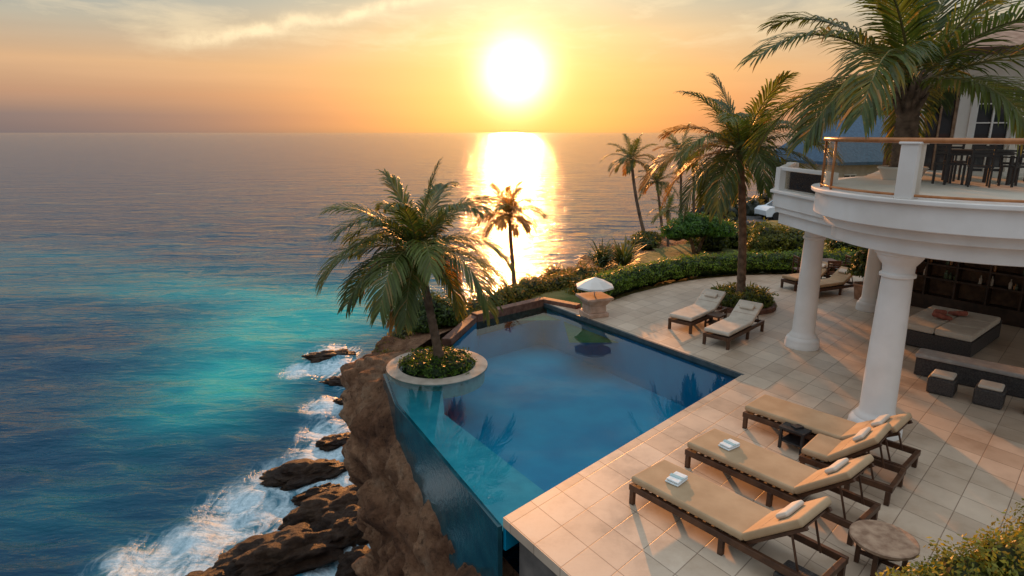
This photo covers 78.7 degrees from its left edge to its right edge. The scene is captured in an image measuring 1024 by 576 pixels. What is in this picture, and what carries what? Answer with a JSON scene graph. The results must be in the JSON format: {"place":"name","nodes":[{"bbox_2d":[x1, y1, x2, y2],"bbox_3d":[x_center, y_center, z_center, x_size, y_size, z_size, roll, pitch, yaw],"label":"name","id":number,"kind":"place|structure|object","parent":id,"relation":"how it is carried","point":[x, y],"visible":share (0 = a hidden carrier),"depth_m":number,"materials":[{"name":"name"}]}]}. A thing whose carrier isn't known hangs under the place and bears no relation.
{"place":"outdoors","nodes":[
{"label":"outdoors","id":0,"kind":"place"},
{"bbox_2d":[0,133,793,575],"bbox_3d":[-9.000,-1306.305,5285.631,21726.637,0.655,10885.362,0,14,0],"label":"sea","id":1,"kind":"structure","parent":0,"point":[168,315],"depth_m":57.80,"materials":[{"name":"liquid"}]},
{"bbox_2d":[185,567,238,575],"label":"sea rock","id":2,"kind":"object","parent":1,"relation":"in","point":[216,572],"visible":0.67,"depth_m":21.41,"materials":[{"name":"stone"}]},
{"bbox_2d":[209,522,348,575],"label":"sea rock","id":3,"kind":"object","parent":1,"relation":"in","point":[296,549],"visible":0.83,"depth_m":22.12,"materials":[{"name":"stone"}]},
{"bbox_2d":[259,458,346,490],"bbox_3d":[-9.203,8.434,28.009,4.012,1.255,2.109,-4,15,-17],"label":"sea rock","id":4,"kind":"object","parent":1,"relation":"in","point":[293,474],"visible":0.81,"depth_m":27.66,"materials":[{"name":"stone"}]},
{"bbox_2d":[291,482,339,505],"bbox_3d":[-8.305,8.815,26.560,2.147,0.766,1.155,-9,17,-33],"label":"sea rock","id":5,"kind":"object","parent":1,"relation":"in","point":[297,499],"visible":0.54,"depth_m":26.28,"materials":[{"name":"stone"}]},
{"bbox_2d":[278,484,358,529],"bbox_3d":[-6.992,9.091,25.495,5.517,1.794,2.850,-12,18,-39],"label":"sea rock","id":6,"kind":"object","parent":1,"relation":"in","point":[315,508],"visible":0.3,"depth_m":24.62,"materials":[{"name":"stone"}]},
{"bbox_2d":[301,349,356,362],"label":"sea rock","id":7,"kind":"object","parent":1,"relation":"in","point":[317,357],"visible":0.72,"depth_m":42.33,"materials":[{"name":"stone"}]},
{"bbox_2d":[319,375,342,385],"bbox_3d":[-10.571,5.840,38.549,2.308,0.770,1.547,7,16,27],"label":"sea rock","id":8,"kind":"object","parent":1,"relation":"in","point":[334,381],"visible":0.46,"depth_m":38.20,"materials":[{"name":"stone"}]},
{"bbox_2d":[315,432,349,451],"bbox_3d":[-8.524,7.706,31.107,2.429,0.767,1.323,-6,15,-22],"label":"sea rock","id":9,"kind":"object","parent":1,"relation":"in","point":[330,442],"visible":0.56,"depth_m":30.73,"materials":[{"name":"stone"}]},
{"bbox_2d":[333,398,342,404],"bbox_3d":[-9.605,6.578,35.634,1.867,0.692,1.100,-4,15,-17],"label":"sea rock","id":10,"kind":"object","parent":1,"relation":"in","point":[338,401],"visible":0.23,"depth_m":35.29,"materials":[{"name":"stone"}]},
{"bbox_2d":[309,504,368,547],"bbox_3d":[-6.391,9.533,24.053,3.250,1.865,2.604,-3,14,-13],"label":"sea rock","id":11,"kind":"object","parent":1,"relation":"in","point":[343,527],"visible":0.36,"depth_m":23.45,"materials":[{"name":"stone"}]},
{"bbox_2d":[335,545,370,575],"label":"sea rock","id":12,"kind":"object","parent":1,"relation":"in","point":[346,560],"visible":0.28,"depth_m":21.93,"materials":[{"name":"stone"}]},
{"bbox_2d":[0,0,1023,132],"label":"sky","id":13,"kind":"structure","parent":0,"point":[67,66],"materials":[{"name":"orange"}]},
{"bbox_2d":[338,236,686,575],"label":"rocky cliff","id":14,"kind":"structure","parent":0,"point":[397,523],"depth_m":12.74,"materials":[{"name":"brown stone"}]},
{"bbox_2d":[374,326,415,354],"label":"cliff edge shrubs","id":15,"kind":"object","parent":14,"relation":"on","point":[404,333],"visible":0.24,"depth_m":16.45,"materials":[{"name":"green plant"}]},
{"bbox_2d":[394,290,465,333],"bbox_3d":[-2.320,0.745,17.092,1.982,1.401,1.766,-10,17,-35],"label":"round shrub","id":16,"kind":"object","parent":14,"relation":"on","point":[445,315],"visible":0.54,"depth_m":16.80,"materials":[{"name":"green plant"}]},
{"bbox_2d":[474,181,547,285],"bbox_3d":[-0.070,-2.062,26.229,3.111,4.895,3.030,0,14,0],"label":"palm tree","id":17,"kind":"object","parent":14,"relation":"on","point":[510,209],"visible":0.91,"depth_m":25.55,"materials":[{"name":"green plant"}]},
{"bbox_2d":[519,542,556,575],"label":"terrace foundation","id":18,"kind":"object","parent":14,"relation":"on","point":[531,563],"depth_m":8.18,"materials":[{"name":"grey concrete"}]},
{"bbox_2d":[383,303,744,575],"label":"infinity pool","id":19,"kind":"structure","parent":14,"relation":"in","point":[546,406],"depth_m":13.90,"materials":[{"name":"blue liquid"}]},
{"bbox_2d":[386,345,487,398],"bbox_3d":[-1.680,1.742,14.042,2.260,0.688,2.260,0,14,0],"label":"round planter","id":20,"kind":"object","parent":19,"relation":"in","point":[452,372],"visible":0.93,"depth_m":13.49,"materials":[{"name":"stone"}]},
{"bbox_2d":[314,158,516,358],"bbox_3d":[-2.061,-0.552,13.561,4.407,4.536,4.281,0,14,0],"label":"palm tree","id":21,"kind":"object","parent":20,"relation":"on","point":[416,263],"visible":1,"depth_m":12.59,"materials":[{"name":"green plant"}]},
{"bbox_2d":[600,133,662,231],"bbox_3d":[6.061,-5.001,31.654,2.598,5.624,2.946,-13,19,-41],"label":"palm tree","id":22,"kind":"object","parent":14,"relation":"on","point":[631,162],"visible":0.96,"depth_m":31.36,"materials":[{"name":"green plant"}]},
{"bbox_2d":[630,164,679,237],"bbox_3d":[7.726,-4.674,33.498,2.799,4.054,2.748,0,14,0],"label":"palm tree","id":23,"kind":"object","parent":14,"relation":"on","point":[658,178],"visible":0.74,"depth_m":32.95,"materials":[{"name":"green plant"}]},
{"bbox_2d":[647,191,688,245],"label":"palm tree","id":24,"kind":"object","parent":14,"relation":"on","point":[670,199],"visible":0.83,"depth_m":29.77,"materials":[{"name":"green plant"}]},
{"bbox_2d":[652,122,714,213],"bbox_3d":[9.195,-5.774,33.580,3.316,6.126,2.955,0,14,0],"label":"palm tree","id":25,"kind":"object","parent":14,"relation":"on","point":[679,166],"visible":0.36,"depth_m":33.12,"materials":[{"name":"green plant"}]},
{"bbox_2d":[670,146,706,213],"bbox_3d":[10.081,-5.492,34.605,2.782,5.085,2.754,0,14,0],"label":"palm tree","id":26,"kind":"object","parent":14,"relation":"on","point":[693,205],"visible":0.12,"depth_m":34.47,"materials":[{"name":"green plant"}]},
{"bbox_2d":[769,162,880,201],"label":"walls","id":27,"kind":"structure","parent":14,"relation":"on","point":[858,170],"depth_m":43.76,"materials":[{"name":"white paint"}]},
{"bbox_2d":[775,115,888,164],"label":"roof","id":28,"kind":"structure","parent":27,"relation":"on","point":[857,153],"depth_m":44.08,"materials":[{"name":"blue"}]},
{"bbox_2d":[440,220,829,342],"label":"ground","id":29,"kind":"structure","parent":0,"point":[575,334],"depth_m":21.20,"materials":[{"name":"beige stone"}]},
{"bbox_2d":[442,297,580,347],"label":"brick wall","id":30,"kind":"structure","parent":29,"relation":"on","point":[513,314],"depth_m":17.95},
{"bbox_2d":[463,261,616,317],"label":"coastal bushes","id":31,"kind":"object","parent":29,"relation":"on","point":[554,279],"visible":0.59,"depth_m":20.22,"materials":[{"name":"green plant"}]},
{"bbox_2d":[573,238,621,270],"bbox_3d":[3.472,-1.257,23.655,2.526,1.258,2.443,0,14,0],"label":"spiky palm shrub","id":32,"kind":"object","parent":29,"relation":"on","point":[598,255],"visible":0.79,"depth_m":23.41,"materials":[{"name":"green plant"}]},
{"bbox_2d":[592,235,651,272],"bbox_3d":[4.160,-1.314,23.143,2.600,1.290,2.576,0,14,0],"label":"spiky palm shrub","id":33,"kind":"object","parent":29,"relation":"on","point":[624,255],"visible":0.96,"depth_m":23.01,"materials":[{"name":"green plant"}]},
{"bbox_2d":[656,211,738,253],"bbox_3d":[8.144,-2.401,27.248,3.581,1.893,2.077,0,14,0],"label":"clipped tree","id":34,"kind":"object","parent":29,"relation":"on","point":[694,226],"visible":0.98,"depth_m":26.77,"materials":[{"name":"green plant"}]},
{"bbox_2d":[585,245,859,296],"bbox_3d":[7.715,-0.760,21.938,12.435,1.028,2.783,-5,15,-21],"label":"clipped hedge","id":35,"kind":"object","parent":29,"relation":"on","point":[636,276],"visible":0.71,"depth_m":21.99,"materials":[{"name":"green plant"}]},
{"bbox_2d":[627,215,858,252],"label":"garden shrubs","id":36,"kind":"object","parent":29,"relation":"on","point":[651,239],"visible":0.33,"depth_m":28.30,"materials":[{"name":"green plant"}]},
{"bbox_2d":[746,216,795,253],"bbox_3d":[10.666,-2.082,25.872,2.132,1.734,1.931,0,14,0],"label":"round bush","id":37,"kind":"object","parent":29,"relation":"on","point":[767,237],"visible":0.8,"depth_m":25.45,"materials":[{"name":"green plant"}]},
{"bbox_2d":[684,93,891,222],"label":"distant trees","id":38,"kind":"object","parent":29,"relation":"on","point":[752,203],"visible":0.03,"depth_m":44.00,"materials":[{"name":"green plant"}]},
{"bbox_2d":[736,216,772,224],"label":"parking pavement","id":39,"kind":"structure","parent":0,"point":[755,218],"depth_m":42.16,"materials":[{"name":"grey asphalt"}]},
{"bbox_2d":[754,200,778,219],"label":"parked car","id":40,"kind":"object","parent":39,"relation":"on","point":[767,209],"visible":0.36,"depth_m":41.88,"materials":[{"name":"paint"}]},
{"bbox_2d":[503,274,1023,575],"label":"terrace","id":41,"kind":"structure","parent":0,"point":[964,476],"depth_m":9.85,"materials":[{"name":"tile"}]},
{"bbox_2d":[575,277,613,318],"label":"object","id":42,"kind":"object","parent":41,"relation":"on","point":[595,300],"visible":1,"depth_m":17.21,"materials":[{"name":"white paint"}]},
{"bbox_2d":[668,288,727,333],"bbox_3d":[5.012,0.574,16.726,0.665,0.771,2.050,13,19,42],"label":"sun lounger","id":43,"kind":"object","parent":41,"relation":"on","point":[703,305],"visible":0.85,"depth_m":16.58,"materials":[{"name":"beige fabric"}]},
{"bbox_2d":[704,311,726,326],"bbox_3d":[5.350,0.855,16.449,0.420,0.360,0.420,13,19,42],"label":"side table","id":44,"kind":"object","parent":41,"relation":"on","point":[718,315],"visible":0.72,"depth_m":16.40,"materials":[{"name":"brown wood"}]},
{"bbox_2d":[702,299,764,349],"bbox_3d":[5.562,0.865,15.562,0.665,0.771,2.050,13,19,42],"label":"sun lounger","id":45,"kind":"object","parent":41,"relation":"on","point":[741,319],"visible":1,"depth_m":15.45,"materials":[{"name":"beige fabric"}]},
{"bbox_2d":[629,460,848,575],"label":"sun lounger","id":46,"kind":"object","parent":41,"relation":"on","point":[749,524],"visible":0.97,"depth_m":7.63,"materials":[{"name":"beige fabric"}]},
{"bbox_2d":[665,471,687,486],"bbox_3d":[2.220,2.571,8.425,0.200,0.067,0.270,13,19,43],"label":"folded towel","id":47,"kind":"object","parent":46,"relation":"on","point":[676,479],"visible":1,"depth_m":8.38,"materials":[{"name":"white fabric"}]},
{"bbox_2d":[709,280,778,314],"bbox_3d":[6.800,0.203,18.408,2.298,0.712,2.209,0,14,0],"label":"palm bed","id":48,"kind":"object","parent":41,"relation":"on","point":[752,293],"visible":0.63,"depth_m":17.93,"materials":[{"name":"plant"}]},
{"bbox_2d":[637,71,844,294],"bbox_3d":[6.277,-2.713,17.619,5.238,6.628,4.934,-7,16,-25],"label":"palm tree","id":49,"kind":"object","parent":48,"relation":"in","point":[735,132],"visible":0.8,"depth_m":16.83,"materials":[{"name":"green plant"}]},
{"bbox_2d":[684,429,880,545],"bbox_3d":[3.729,2.471,8.801,0.765,0.936,2.500,-11,18,-38],"label":"sun lounger","id":50,"kind":"object","parent":41,"relation":"on","point":[798,480],"visible":0.93,"depth_m":8.59,"materials":[{"name":"beige fabric"}]},
{"bbox_2d":[718,439,739,450],"bbox_3d":[3.250,2.341,9.347,0.270,0.067,0.200,-9,17,-33],"label":"folded towel","id":51,"kind":"object","parent":50,"relation":"on","point":[729,444],"visible":1,"depth_m":9.30,"materials":[{"name":"white fabric"}]},
{"bbox_2d":[777,422,813,454],"bbox_3d":[4.620,2.422,10.141,0.420,0.380,0.420,-11,18,-38],"label":"side table","id":52,"kind":"object","parent":41,"relation":"on","point":[801,442],"visible":0.62,"depth_m":10.07,"materials":[{"name":"wood"}]},
{"bbox_2d":[791,424,803,428],"bbox_3d":[4.600,2.231,10.062,0.160,0.030,0.120,-4,15,-17],"label":"ashtray","id":53,"kind":"object","parent":52,"relation":"on","point":[797,426],"visible":1,"depth_m":10.03,"materials":[{"name":"metal"}]},
{"bbox_2d":[773,560,818,575],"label":"storage basket","id":54,"kind":"object","parent":41,"relation":"on","point":[802,570],"visible":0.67,"depth_m":7.09,"materials":[{"name":"wicker"}]},
{"bbox_2d":[792,255,800,273],"bbox_3d":[9.899,-0.657,21.379,0.442,0.898,0.460,0,14,0],"label":"dining chair","id":55,"kind":"object","parent":41,"relation":"on","point":[797,268],"visible":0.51,"depth_m":21.33,"materials":[{"name":"brown wood"}]},
{"bbox_2d":[780,261,831,290],"bbox_3d":[9.861,-0.423,20.718,1.900,0.769,0.605,-6,15,-24],"label":"sun lounger","id":56,"kind":"object","parent":41,"relation":"on","point":[791,278],"visible":0.3,"depth_m":20.53,"materials":[{"name":"beige fabric"}]},
{"bbox_2d":[742,394,920,473],"bbox_3d":[5.117,2.182,10.132,0.765,0.850,2.500,-13,19,-41],"label":"sun lounger","id":57,"kind":"object","parent":41,"relation":"on","point":[780,411],"visible":0.69,"depth_m":10.11,"materials":[{"name":"beige fabric"}]},
{"bbox_2d":[821,261,841,278],"bbox_3d":[10.600,-0.511,20.796,0.460,0.898,0.442,0,14,0],"label":"dining chair","id":58,"kind":"object","parent":41,"relation":"on","point":[834,266],"visible":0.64,"depth_m":20.53,"materials":[{"name":"brown wood"}]},
{"bbox_2d":[822,258,842,270],"bbox_3d":[10.600,-0.579,21.399,1.000,0.739,0.800,0,14,0],"label":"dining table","id":59,"kind":"object","parent":41,"relation":"on","point":[827,259],"visible":0.11,"depth_m":21.31,"materials":[{"name":"brown wood"}]},
{"bbox_2d":[819,266,853,294],"bbox_3d":[10.161,-0.205,19.845,1.900,0.769,0.605,-6,15,-24],"label":"sun lounger","id":60,"kind":"object","parent":41,"relation":"on","point":[839,278],"visible":0.64,"depth_m":19.74,"materials":[{"name":"beige fabric"}]},
{"bbox_2d":[832,255,852,280],"bbox_3d":[11.301,-0.657,21.379,0.442,0.898,0.460,0,14,0],"label":"dining chair","id":61,"kind":"object","parent":41,"relation":"on","point":[846,259],"visible":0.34,"depth_m":21.36,"materials":[{"name":"brown wood"}]},
{"bbox_2d":[798,423,906,505],"bbox_3d":[4.995,2.395,9.134,1.250,0.922,0.725,13,19,43],"label":"sun lounger","id":62,"kind":"object","parent":41,"relation":"on","point":[828,450],"visible":0.87,"depth_m":8.99,"materials":[{"name":"beige fabric"}]},
{"bbox_2d":[845,246,868,299],"bbox_3d":[10.762,-0.577,19.012,1.038,1.891,1.048,0,14,0],"label":"potted plant","id":63,"kind":"object","parent":41,"relation":"on","point":[860,259],"visible":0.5,"depth_m":18.96,"materials":[{"name":"green plant"}]},
{"bbox_2d":[849,520,919,575],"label":"round table","id":64,"kind":"object","parent":41,"relation":"on","point":[879,542],"visible":0.99,"depth_m":7.17,"materials":[{"name":"dark wood"},{"name":"stone"}]},
{"bbox_2d":[770,19,1023,440],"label":"white villa","id":65,"kind":"object","parent":41,"relation":"on","point":[955,244],"visible":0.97,"depth_m":10.54,"materials":[{"name":"paint"}]},
{"bbox_2d":[736,0,1023,166],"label":"palm tree","id":66,"kind":"object","parent":65,"relation":"on","point":[915,89],"visible":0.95,"depth_m":11.33,"materials":[{"name":"green plant"}]},
{"bbox_2d":[877,165,928,179],"bbox_3d":[8.000,-2.361,12.810,0.920,0.260,0.915,0,14,0],"label":"palm pot","id":67,"kind":"object","parent":65,"relation":"on","point":[887,172],"visible":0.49,"depth_m":12.66,"materials":[{"name":"white paint"}]},
{"bbox_2d":[931,104,942,169],"bbox_3d":[10.709,-3.975,15.690,0.040,2.000,0.070,6,15,22],"label":"window frame","id":68,"kind":"structure","parent":65,"relation":"in","point":[939,121],"depth_m":15.70,"materials":[{"name":"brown wood"}]},
{"bbox_2d":[924,89,956,169],"bbox_3d":[10.732,-3.989,15.744,0.680,2.000,0.030,6,15,22],"label":"window glass","id":69,"kind":"structure","parent":65,"relation":"in","point":[946,121],"depth_m":15.74,"materials":[{"name":"grey glass"}]},
{"bbox_2d":[931,144,968,184],"bbox_3d":[8.099,-2.303,11.536,0.376,0.764,0.391,0,14,0],"label":"dining chair","id":70,"kind":"object","parent":65,"relation":"on","point":[947,163],"visible":0.92,"depth_m":11.45,"materials":[{"name":"metal"}]},
{"bbox_2d":[950,90,959,137],"bbox_3d":[10.995,-3.946,15.574,0.060,2.000,0.070,6,15,22],"label":"window frame","id":71,"kind":"structure","parent":65,"relation":"in","point":[957,99],"depth_m":15.47,"materials":[{"name":"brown wood"}]},
{"bbox_2d":[941,144,975,180],"bbox_3d":[8.850,-2.509,12.362,0.391,0.764,0.376,0,14,0],"label":"dining chair","id":72,"kind":"object","parent":65,"relation":"on","point":[955,161],"visible":0.47,"depth_m":12.45,"materials":[{"name":"metal"}]},
{"bbox_2d":[946,149,1016,184],"bbox_3d":[8.750,-2.273,11.698,0.850,0.628,0.680,0,14,0],"label":"dining table","id":73,"kind":"object","parent":65,"relation":"on","point":[987,162],"visible":0.62,"depth_m":11.45,"materials":[{"name":"metal"}]},
{"bbox_2d":[965,145,997,187],"bbox_3d":[8.300,-2.159,11.056,0.368,0.719,0.354,8,16,29],"label":"dining chair","id":74,"kind":"object","parent":65,"relation":"on","point":[989,173],"visible":1,"depth_m":10.91,"materials":[{"name":"metal"}]},
{"bbox_2d":[997,144,1023,186],"bbox_3d":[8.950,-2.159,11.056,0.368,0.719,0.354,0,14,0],"label":"dining chair","id":75,"kind":"object","parent":65,"relation":"on","point":[1016,166],"visible":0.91,"depth_m":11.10,"materials":[{"name":"metal"}]},
{"bbox_2d":[926,369,958,396],"bbox_3d":[8.500,1.864,12.320,0.460,0.395,0.460,13,19,42],"label":"wicker ottoman","id":76,"kind":"object","parent":41,"relation":"on","point":[942,382],"visible":1,"depth_m":12.18,"materials":[{"name":"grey wicker"}]},
{"bbox_2d":[875,498,1023,575],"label":"terrace shrub","id":77,"kind":"object","parent":41,"relation":"on","point":[1003,555],"visible":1,"depth_m":6.37,"materials":[{"name":"green plant"}]},
{"bbox_2d":[905,305,1001,357],"bbox_3d":[10.750,0.930,15.334,2.400,0.696,1.550,-12,18,-39],"label":"outdoor daybed","id":78,"kind":"object","parent":41,"relation":"on","point":[953,331],"visible":0.97,"depth_m":14.79,"materials":[{"name":"fabric"}]},
{"bbox_2d":[914,348,1023,397],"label":"long bench","id":79,"kind":"object","parent":41,"relation":"on","point":[971,372],"visible":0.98,"depth_m":12.59,"materials":[{"name":"wicker"}]},
{"bbox_2d":[972,380,1006,409],"bbox_3d":[9.020,1.998,11.787,0.460,0.395,0.460,13,19,42],"label":"wicker ottoman","id":80,"kind":"object","parent":41,"relation":"on","point":[990,394],"visible":1,"depth_m":11.64,"materials":[{"name":"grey wicker"}]}
]}

